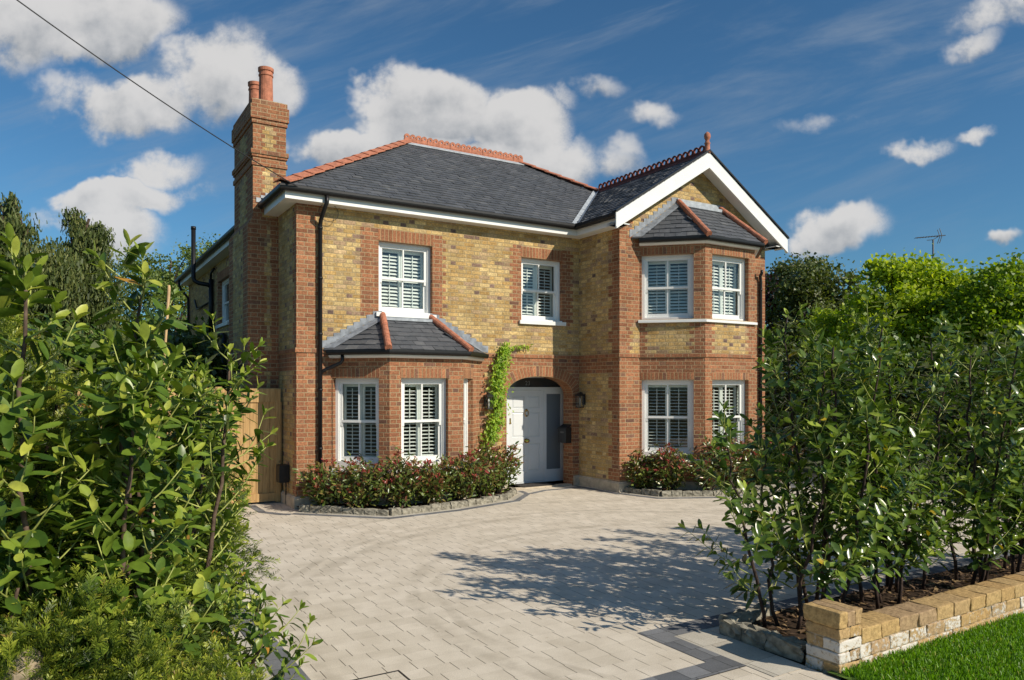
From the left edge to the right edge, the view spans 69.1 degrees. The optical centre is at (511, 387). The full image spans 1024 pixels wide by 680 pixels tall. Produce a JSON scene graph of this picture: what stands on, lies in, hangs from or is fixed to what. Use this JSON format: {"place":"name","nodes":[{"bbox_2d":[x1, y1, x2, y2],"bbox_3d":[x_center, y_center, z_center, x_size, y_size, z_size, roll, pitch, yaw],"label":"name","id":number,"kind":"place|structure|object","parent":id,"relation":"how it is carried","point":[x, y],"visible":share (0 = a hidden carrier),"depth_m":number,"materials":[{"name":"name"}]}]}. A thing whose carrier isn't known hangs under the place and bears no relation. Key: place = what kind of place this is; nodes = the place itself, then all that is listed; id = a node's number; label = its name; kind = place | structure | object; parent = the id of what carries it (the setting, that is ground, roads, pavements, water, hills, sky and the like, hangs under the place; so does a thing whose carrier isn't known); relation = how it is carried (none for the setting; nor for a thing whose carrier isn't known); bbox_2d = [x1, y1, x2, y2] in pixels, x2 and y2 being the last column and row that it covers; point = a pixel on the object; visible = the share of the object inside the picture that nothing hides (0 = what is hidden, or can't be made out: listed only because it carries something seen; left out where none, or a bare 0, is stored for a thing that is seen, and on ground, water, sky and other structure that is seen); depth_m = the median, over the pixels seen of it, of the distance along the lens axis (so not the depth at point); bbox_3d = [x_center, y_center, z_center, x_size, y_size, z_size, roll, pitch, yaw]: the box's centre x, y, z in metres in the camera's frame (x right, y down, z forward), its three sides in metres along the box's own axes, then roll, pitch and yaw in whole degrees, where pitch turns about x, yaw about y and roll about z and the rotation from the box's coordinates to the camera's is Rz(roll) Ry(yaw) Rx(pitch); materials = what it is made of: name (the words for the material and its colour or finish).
{"place":"outdoors","nodes":[
{"label":"outdoors","id":0,"kind":"place"},
{"bbox_2d":[0,0,1023,330],"label":"sky","id":1,"kind":"structure","parent":0,"point":[862,128],"materials":[{"name":"blue"}]},
{"bbox_2d":[221,471,1021,679],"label":"driveway","id":2,"kind":"structure","parent":0,"point":[577,584],"depth_m":7.73,"materials":[{"name":"grey stone"}]},
{"bbox_2d":[77,387,225,445],"bbox_3d":[-6.541,1.015,11.636,3.958,2.050,0.100,0,0,-31],"label":"timber fence","id":3,"kind":"object","parent":2,"relation":"on","point":[173,393],"visible":0.02,"depth_m":12.35,"materials":[{"name":"brown wood"}]},
{"bbox_2d":[222,388,281,503],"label":"timber gate","id":4,"kind":"structure","parent":3,"relation":"attached to","point":[267,487],"depth_m":13.03,"materials":[{"name":"brown wood"}]},
{"bbox_2d":[353,670,409,679],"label":"inspection cover","id":5,"kind":"object","parent":2,"relation":"on","point":[396,675],"visible":1,"depth_m":5.22,"materials":[{"name":"grey stone"}]},
{"bbox_2d":[299,487,516,515],"bbox_3d":[-1.425,1.978,12.872,4.221,0.124,1.268,0,0,-34],"label":"stone edging","id":6,"kind":"object","parent":2,"relation":"on","point":[508,495],"visible":0.99,"depth_m":12.13,"materials":[{"name":"stone"}]},
{"bbox_2d":[249,482,795,518],"bbox_3d":[0.969,2.036,13.952,11.147,0.006,2.553,0,0,-21],"label":"dark border","id":7,"kind":"object","parent":2,"relation":"on","point":[260,510],"visible":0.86,"depth_m":12.68,"materials":[{"name":"grey stone"}]},
{"bbox_2d":[296,482,790,516],"bbox_3d":[1.283,2.037,13.939,10.352,0.004,2.075,0,0,-21],"label":"pale border","id":8,"kind":"object","parent":2,"relation":"on","point":[517,496],"visible":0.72,"depth_m":12.58,"materials":[{"name":"grey stone"}]},
{"bbox_2d":[225,550,1009,679],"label":"dark border","id":9,"kind":"object","parent":2,"relation":"on","point":[714,663],"visible":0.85,"depth_m":5.95,"materials":[{"name":"grey stone"}]},
{"bbox_2d":[624,480,782,496],"bbox_3d":[4.251,1.980,14.935,4.108,0.120,1.314,0,0,-31],"label":"stone edging","id":10,"kind":"object","parent":2,"relation":"on","point":[665,493],"visible":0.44,"depth_m":13.94,"materials":[{"name":"stone"}]},
{"bbox_2d":[675,629,806,676],"bbox_3d":[1.740,2.037,5.748,0.360,0.001,1.000,0,0,-31],"label":"pale border","id":11,"kind":"object","parent":2,"relation":"on","point":[771,664],"visible":1,"depth_m":5.71,"materials":[{"name":"beige stone"}]},
{"bbox_2d":[718,603,806,661],"bbox_3d":[2.160,1.966,6.030,0.664,0.148,0.905,0,0,-31],"label":"stone edging","id":12,"kind":"object","parent":2,"relation":"on","point":[737,624],"visible":0.93,"depth_m":5.87,"materials":[{"name":"stone"}]},
{"bbox_2d":[241,406,1023,679],"bbox_3d":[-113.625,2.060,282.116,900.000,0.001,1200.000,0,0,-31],"label":"ground","id":13,"kind":"structure","parent":0,"point":[806,468],"depth_m":16.09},
{"bbox_2d":[0,191,104,343],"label":"weeping conifer","id":14,"kind":"object","parent":13,"relation":"on","point":[61,273],"visible":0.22,"depth_m":21.72,"materials":[{"name":"green plant"}]},
{"bbox_2d":[0,326,157,386],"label":"garden bush","id":15,"kind":"object","parent":13,"relation":"on","point":[94,345],"depth_m":13.15,"materials":[{"name":"green plant"}]},
{"bbox_2d":[49,207,139,346],"bbox_3d":[-13.949,-1.881,24.056,4.583,7.894,4.684,0,0,-31],"label":"weeping conifer","id":16,"kind":"object","parent":13,"relation":"on","point":[83,234],"visible":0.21,"depth_m":23.71,"materials":[{"name":"green plant"}]},
{"bbox_2d":[3,311,214,387],"bbox_3d":[-8.015,0.296,13.927,4.454,3.539,4.463,0,0,-31],"label":"garden bush","id":17,"kind":"object","parent":13,"relation":"on","point":[83,351],"visible":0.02,"depth_m":13.39,"materials":[{"name":"green plant"}]},
{"bbox_2d":[111,232,219,342],"bbox_3d":[-16.314,-2.861,35.648,7.537,9.817,6.671,0,0,-31],"label":"spring tree","id":18,"kind":"object","parent":13,"relation":"on","point":[164,276],"visible":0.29,"depth_m":35.51,"materials":[{"name":"green plant"}]},
{"bbox_2d":[109,321,228,387],"bbox_3d":[-7.568,0.323,15.442,4.834,3.473,4.306,0,0,-31],"label":"garden bush","id":19,"kind":"object","parent":13,"relation":"on","point":[187,340],"visible":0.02,"depth_m":15.53,"materials":[{"name":"green plant"}]},
{"bbox_2d":[122,314,220,378],"bbox_3d":[-8.205,0.090,19.050,4.417,3.945,4.299,0,0,19],"label":"garden bush","id":20,"kind":"object","parent":13,"relation":"on","point":[177,329],"visible":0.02,"depth_m":18.79,"materials":[{"name":"green plant"}]},
{"bbox_2d":[210,625,272,679],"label":"pale strip","id":21,"kind":"object","parent":13,"relation":"on","point":[249,645],"depth_m":5.70,"materials":[{"name":"beige stone"}]},
{"bbox_2d":[297,489,508,509],"bbox_3d":[-1.506,1.990,12.928,4.100,0.001,1.400,0,0,-31],"label":"flower bed","id":22,"kind":"object","parent":13,"relation":"on","point":[378,507],"visible":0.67,"depth_m":12.52,"materials":[{"name":"soil"}]},
{"bbox_2d":[292,457,355,505],"bbox_3d":[-3.060,1.593,12.283,1.049,0.886,0.938,0,0,12],"label":"photinia","id":23,"kind":"object","parent":22,"relation":"on","point":[315,488],"visible":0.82,"depth_m":12.16,"materials":[{"name":"green plant"}]},
{"bbox_2d":[320,451,394,507],"bbox_3d":[-2.497,1.533,12.172,1.053,0.926,1.046,0,0,15],"label":"photinia","id":24,"kind":"object","parent":22,"relation":"on","point":[359,492],"visible":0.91,"depth_m":12.06,"materials":[{"name":"green plant"}]},
{"bbox_2d":[365,444,430,507],"bbox_3d":[-1.896,1.459,12.181,1.131,1.073,0.963,0,0,-23],"label":"photinia","id":25,"kind":"object","parent":22,"relation":"on","point":[400,494],"visible":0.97,"depth_m":12.17,"materials":[{"name":"green plant"}]},
{"bbox_2d":[400,455,464,504],"bbox_3d":[-1.265,1.583,12.518,1.165,0.884,0.968,0,0,-31],"label":"photinia","id":26,"kind":"object","parent":22,"relation":"on","point":[437,479],"visible":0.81,"depth_m":12.44,"materials":[{"name":"green plant"}]},
{"bbox_2d":[437,449,491,500],"bbox_3d":[-0.869,1.521,12.979,1.062,1.012,0.782,0,0,-20],"label":"photinia","id":27,"kind":"object","parent":22,"relation":"on","point":[459,493],"visible":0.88,"depth_m":12.93,"materials":[{"name":"green plant"}]},
{"bbox_2d":[458,441,506,496],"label":"photinia","id":28,"kind":"object","parent":22,"relation":"on","point":[481,491],"visible":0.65,"depth_m":13.40,"materials":[{"name":"green plant"}]},
{"bbox_2d":[475,436,527,492],"bbox_3d":[-0.203,1.427,14.012,1.147,1.135,0.933,0,0,-31],"label":"photinia","id":29,"kind":"object","parent":22,"relation":"on","point":[510,460],"visible":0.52,"depth_m":13.96,"materials":[{"name":"green plant"}]},
{"bbox_2d":[175,66,788,508],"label":"detached house","id":30,"kind":"structure","parent":13,"relation":"on","point":[407,290],"depth_m":14.49,"materials":[{"name":"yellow brick"}]},
{"bbox_2d":[17,0,297,186],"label":"overhead cable","id":31,"kind":"object","parent":30,"relation":"attached to","point":[147,91],"visible":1,"depth_m":9.94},
{"bbox_2d":[215,278,228,328],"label":"window","id":32,"kind":"structure","parent":30,"relation":"in","point":[225,302],"depth_m":18.59,"materials":[{"name":"white paint"}]},
{"bbox_2d":[276,464,288,503],"bbox_3d":[-3.973,1.680,12.870,0.172,0.680,0.230,0,0,-31],"label":"wall box","id":33,"kind":"object","parent":30,"relation":"attached to","point":[282,473],"visible":1,"depth_m":12.78,"materials":[{"name":"black plastic"}]},
{"bbox_2d":[335,378,378,467],"bbox_3d":[-2.622,0.610,12.877,0.850,1.540,0.204,0,0,14],"label":"window","id":34,"kind":"structure","parent":30,"relation":"in","point":[341,427],"depth_m":12.89,"materials":[{"name":"white paint"}]},
{"bbox_2d":[376,242,436,318],"bbox_3d":[-1.988,-1.943,13.616,1.175,1.355,0.346,0,0,-31],"label":"window","id":35,"kind":"structure","parent":30,"relation":"in","point":[400,249],"depth_m":13.71,"materials":[{"name":"white paint"}]},
{"bbox_2d":[401,378,445,467],"bbox_3d":[-1.610,0.610,13.049,0.890,1.540,0.204,0,0,-31],"label":"window","id":36,"kind":"structure","parent":30,"relation":"in","point":[439,384],"depth_m":13.10,"materials":[{"name":"white paint"}]},
{"bbox_2d":[464,379,467,461],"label":"window","id":37,"kind":"structure","parent":30,"relation":"in","point":[465,380],"depth_m":13.84,"materials":[{"name":"white paint"}]},
{"bbox_2d":[484,392,493,408],"bbox_3d":[-0.457,0.256,14.299,0.148,0.329,0.184,0,0,-31],"label":"wall lantern","id":38,"kind":"object","parent":30,"relation":"attached to","point":[487,400],"depth_m":14.27,"materials":[{"name":"black metal"}]},
{"bbox_2d":[478,341,532,457],"bbox_3d":[-0.072,0.539,14.452,1.238,2.906,0.391,0,0,-31],"label":"climbing wisteria","id":39,"kind":"object","parent":30,"relation":"attached to","point":[500,362],"visible":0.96,"depth_m":14.36,"materials":[{"name":"green plant"}]},
{"bbox_2d":[508,390,543,482],"bbox_3d":[0.306,1.021,15.583,0.894,1.917,0.138,0,0,-31],"label":"front door","id":40,"kind":"structure","parent":30,"relation":"in","point":[526,422],"depth_m":15.62,"materials":[{"name":"grey paint"}]},
{"bbox_2d":[515,482,554,486],"bbox_3d":[0.463,2.002,15.267,0.740,0.014,0.380,0,0,-31],"label":"doormat","id":41,"kind":"object","parent":30,"relation":"on","point":[534,484],"visible":0.93,"depth_m":15.26,"materials":[{"name":"beige fabric"}]},
{"bbox_2d":[519,258,565,325],"bbox_3d":[0.550,-1.932,15.167,1.117,1.335,0.349,0,0,-31],"label":"window","id":42,"kind":"structure","parent":30,"relation":"in","point":[534,319],"depth_m":15.27,"materials":[{"name":"white paint"}]},
{"bbox_2d":[557,424,571,442],"bbox_3d":[1.099,0.965,15.573,0.153,0.390,0.300,0,0,-31],"label":"mailbox","id":43,"kind":"object","parent":30,"relation":"attached to","point":[564,433],"visible":1,"depth_m":15.49,"materials":[{"name":"black metal"}]},
{"bbox_2d":[575,392,584,407],"bbox_3d":[1.415,0.256,15.345,0.184,0.329,0.148,0,0,-31],"label":"wall lantern","id":44,"kind":"object","parent":30,"relation":"attached to","point":[579,394],"depth_m":15.32,"materials":[{"name":"black metal"}]},
{"bbox_2d":[642,254,693,319],"bbox_3d":[3.093,-1.975,14.757,1.000,1.270,0.196,0,0,14],"label":"window","id":45,"kind":"structure","parent":30,"relation":"in","point":[688,259],"depth_m":14.77,"materials":[{"name":"white paint"}]},
{"bbox_2d":[642,380,693,457],"bbox_3d":[3.094,0.615,14.761,1.000,1.530,0.204,0,0,14],"label":"window","id":46,"kind":"structure","parent":30,"relation":"in","point":[646,384],"depth_m":14.77,"materials":[{"name":"white paint"}]},
{"bbox_2d":[712,255,744,320],"bbox_3d":[4.247,-1.975,14.932,1.030,1.270,0.196,0,0,-31],"label":"window","id":47,"kind":"structure","parent":30,"relation":"in","point":[721,261],"depth_m":15.02,"materials":[{"name":"white paint"}]},
{"bbox_2d":[712,380,744,456],"bbox_3d":[4.245,0.615,14.936,1.030,1.530,0.204,0,0,-31],"label":"window","id":48,"kind":"structure","parent":30,"relation":"in","point":[720,384],"depth_m":15.08,"materials":[{"name":"white paint"}]},
{"bbox_2d":[736,385,737,414],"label":"window","id":49,"kind":"structure","parent":30,"relation":"in","point":[737,385],"depth_m":16.25,"materials":[{"name":"white paint"}]},
{"bbox_2d":[638,481,778,490],"bbox_3d":[4.229,1.990,14.971,3.980,0.001,1.250,0,0,-31],"label":"flower bed","id":50,"kind":"object","parent":13,"relation":"on","point":[682,490],"visible":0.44,"depth_m":14.48,"materials":[{"name":"soil"}]},
{"bbox_2d":[622,447,666,489],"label":"photinia","id":51,"kind":"object","parent":50,"relation":"on","point":[639,475],"visible":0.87,"depth_m":14.35,"materials":[{"name":"green plant"}]},
{"bbox_2d":[640,442,699,490],"bbox_3d":[3.015,1.522,14.251,1.127,0.945,0.818,0,0,-7],"label":"photinia","id":52,"kind":"object","parent":50,"relation":"on","point":[672,477],"visible":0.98,"depth_m":14.18,"materials":[{"name":"green plant"}]},
{"bbox_2d":[681,431,738,490],"bbox_3d":[3.836,1.428,14.152,1.350,1.190,0.873,0,0,-13],"label":"photinia","id":53,"kind":"object","parent":50,"relation":"on","point":[708,484],"visible":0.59,"depth_m":14.14,"materials":[{"name":"green plant"}]},
{"bbox_2d":[710,434,761,487],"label":"photinia","id":54,"kind":"object","parent":50,"relation":"on","point":[740,474],"visible":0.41,"depth_m":14.37,"materials":[{"name":"green plant"}]},
{"bbox_2d":[733,436,787,484],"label":"photinia","id":55,"kind":"object","parent":50,"relation":"on","point":[746,450],"visible":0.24,"depth_m":14.73,"materials":[{"name":"green plant"}]},
{"bbox_2d":[759,436,804,481],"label":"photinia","id":56,"kind":"object","parent":50,"relation":"on","point":[771,480],"visible":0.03,"depth_m":15.17,"materials":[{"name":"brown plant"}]},
{"bbox_2d":[699,666,839,679],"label":"forecourt","id":57,"kind":"structure","parent":13,"relation":"on","point":[750,673],"depth_m":5.26,"materials":[{"name":"beige stone"}]},
{"bbox_2d":[765,319,796,426],"bbox_3d":[6.053,0.016,20.596,4.184,4.079,3.593,0,0,29],"label":"boundary shrub","id":58,"kind":"object","parent":13,"relation":"on","point":[775,331],"depth_m":19.79,"materials":[{"name":"green plant"}]},
{"bbox_2d":[765,254,813,350],"bbox_3d":[11.478,-1.738,30.992,4.429,7.578,5.343,0,0,-31],"label":"copper beech","id":59,"kind":"object","parent":13,"relation":"on","point":[769,305],"visible":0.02,"depth_m":30.36,"materials":[{"name":"green plant"}]},
{"bbox_2d":[765,330,852,467],"bbox_3d":[7.143,0.320,18.872,3.694,3.477,4.654,0,0,-31],"label":"boundary shrub","id":60,"kind":"object","parent":13,"relation":"on","point":[794,380],"visible":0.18,"depth_m":18.30,"materials":[{"name":"green plant"}]},
{"bbox_2d":[765,250,883,378],"bbox_3d":[11.863,-1.590,28.011,5.742,7.285,4.624,0,0,-31],"label":"hawthorn tree","id":61,"kind":"object","parent":13,"relation":"on","point":[810,282],"visible":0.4,"depth_m":27.32,"materials":[{"name":"green plant"}]},
{"bbox_2d":[786,295,879,360],"bbox_3d":[10.967,-0.446,24.127,3.870,4.998,3.291,0,0,33],"label":"golden robinia","id":62,"kind":"object","parent":13,"relation":"on","point":[830,320],"visible":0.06,"depth_m":23.72,"materials":[{"name":"green plant"}]},
{"bbox_2d":[781,326,957,473],"bbox_3d":[8.216,0.327,17.095,3.718,3.463,4.423,0,0,-31],"label":"boundary shrub","id":63,"kind":"object","parent":13,"relation":"on","point":[897,336],"visible":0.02,"depth_m":16.24,"materials":[{"name":"green plant"}]},
{"bbox_2d":[752,554,1023,654],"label":"hedge bed","id":64,"kind":"object","parent":13,"relation":"on","point":[791,625],"visible":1,"depth_m":7.10,"materials":[{"name":"soil"}]},
{"bbox_2d":[674,400,877,629],"bbox_3d":[2.159,1.047,6.070,1.168,1.897,1.342,0,0,-31],"label":"cherry laurel","id":65,"kind":"object","parent":64,"relation":"on","point":[739,510],"visible":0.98,"depth_m":6.06,"materials":[{"name":"green plant"}]},
{"bbox_2d":[740,301,931,603],"bbox_3d":[2.736,0.592,6.470,1.208,2.804,1.624,0,0,1],"label":"cherry laurel","id":66,"kind":"object","parent":64,"relation":"on","point":[852,419],"visible":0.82,"depth_m":6.19,"materials":[{"name":"green plant"}]},
{"bbox_2d":[806,294,965,609],"bbox_3d":[3.344,0.591,6.851,1.493,2.805,1.223,0,0,-31],"label":"cherry laurel","id":67,"kind":"object","parent":64,"relation":"on","point":[901,524],"visible":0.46,"depth_m":6.62,"materials":[{"name":"green plant"}]},
{"bbox_2d":[835,293,973,592],"bbox_3d":[3.947,0.553,7.310,1.566,2.882,1.162,0,0,-6],"label":"cherry laurel","id":68,"kind":"object","parent":64,"relation":"on","point":[923,497],"visible":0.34,"depth_m":7.28,"materials":[{"name":"green plant"}]},
{"bbox_2d":[897,311,1023,584],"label":"cherry laurel","id":69,"kind":"object","parent":64,"relation":"on","point":[984,529],"visible":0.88,"depth_m":7.13,"materials":[{"name":"green plant"}]},
{"bbox_2d":[928,315,1023,573],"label":"cherry laurel","id":70,"kind":"object","parent":64,"relation":"on","point":[1010,511],"visible":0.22,"depth_m":8.00,"materials":[{"name":"green plant"}]},
{"bbox_2d":[954,329,1023,559],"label":"cherry laurel","id":71,"kind":"object","parent":64,"relation":"on","point":[1015,337],"visible":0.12,"depth_m":8.68,"materials":[{"name":"green plant"}]},
{"bbox_2d":[817,243,1000,448],"bbox_3d":[12.259,-1.095,22.072,6.985,6.302,4.478,0,0,3],"label":"golden robinia","id":72,"kind":"object","parent":13,"relation":"on","point":[914,286],"visible":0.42,"depth_m":21.32,"materials":[{"name":"green plant"}]},
{"bbox_2d":[803,571,1023,678],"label":"garden wall","id":73,"kind":"structure","parent":13,"relation":"on","point":[839,635],"depth_m":5.66,"materials":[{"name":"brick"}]},
{"bbox_2d":[914,228,945,257],"bbox_3d":[16.893,-2.192,30.000,1.223,8.464,0.324,0,0,0],"label":"television aerial","id":74,"kind":"object","parent":13,"relation":"on","point":[939,235],"visible":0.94,"depth_m":29.99,"materials":[{"name":"metal"}]},
{"bbox_2d":[885,325,1023,486],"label":"boundary shrub","id":75,"kind":"object","parent":13,"relation":"on","point":[943,420],"visible":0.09,"depth_m":14.95,"materials":[{"name":"green plant"}]},
{"bbox_2d":[906,248,1023,367],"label":"maple tree","id":76,"kind":"object","parent":13,"relation":"on","point":[999,308],"visible":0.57,"depth_m":19.54,"materials":[{"name":"green plant"}]},
{"bbox_2d":[959,326,1023,482],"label":"boundary shrub","id":77,"kind":"object","parent":13,"relation":"on","point":[1008,385],"visible":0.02,"depth_m":13.94,"materials":[{"name":"green plant"}]},
{"bbox_2d":[828,611,1023,679],"bbox_3d":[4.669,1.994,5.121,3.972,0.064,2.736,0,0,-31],"label":"grass","id":78,"kind":"structure","parent":0,"point":[1009,640],"depth_m":5.45,"materials":[{"name":"green plant"}]},
{"label":"hedge bed","id":79,"kind":"structure","parent":0,"visible":0},
{"bbox_2d":[3,647,43,679],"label":"rock","id":80,"kind":"object","parent":79,"relation":"on","point":[17,676],"visible":0.41,"depth_m":2.71,"materials":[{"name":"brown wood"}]},
{"bbox_2d":[0,502,77,675],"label":"cherry laurel","id":81,"kind":"object","parent":79,"relation":"on","point":[55,564],"visible":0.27,"depth_m":3.00,"materials":[{"name":"green plant"}]},
{"bbox_2d":[0,306,134,671],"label":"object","id":82,"kind":"object","parent":79,"relation":"on","point":[35,497],"visible":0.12,"depth_m":3.38,"materials":[{"name":"green plant"}]},
{"bbox_2d":[0,222,228,679],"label":"cherry laurel","id":83,"kind":"object","parent":79,"relation":"on","point":[128,422],"visible":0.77,"depth_m":3.12,"materials":[{"name":"green plant"}]},
{"bbox_2d":[0,562,271,679],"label":"yew","id":84,"kind":"object","parent":79,"relation":"on","point":[40,639],"visible":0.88,"depth_m":2.88,"materials":[{"name":"green plant"}]},
{"bbox_2d":[0,309,277,670],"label":"cherry laurel","id":85,"kind":"object","parent":79,"relation":"on","point":[218,468],"visible":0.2,"depth_m":4.30,"materials":[{"name":"green plant"}]},
{"bbox_2d":[0,356,281,679],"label":"yew","id":86,"kind":"object","parent":79,"relation":"on","point":[207,633],"visible":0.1,"depth_m":4.50,"materials":[{"name":"green plant"}]},
{"bbox_2d":[149,285,170,583],"bbox_3d":[-1.897,0.705,3.925,0.301,2.472,0.014,0,0,31],"label":"bamboo cane","id":87,"kind":"object","parent":79,"relation":"on","point":[167,305],"visible":0.18,"depth_m":3.86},
{"bbox_2d":[109,346,262,612],"bbox_3d":[-2.427,0.860,5.384,1.100,2.336,1.432,0,0,-31],"label":"cherry laurel","id":88,"kind":"object","parent":79,"relation":"on","point":[199,369],"visible":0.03,"depth_m":5.41,"materials":[{"name":"green plant"}]},
{"bbox_2d":[150,372,250,563],"bbox_3d":[-2.953,0.935,6.457,1.240,2.185,1.405,0,0,-31],"label":"cherry laurel","id":89,"kind":"object","parent":79,"relation":"on","point":[220,395],"visible":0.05,"depth_m":6.37,"materials":[{"name":"green plant"}]},
{"bbox_2d":[180,568,322,679],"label":"cherry laurel","id":90,"kind":"object","parent":79,"relation":"on","point":[263,621],"visible":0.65,"depth_m":4.16,"materials":[{"name":"green plant"}]}
]}

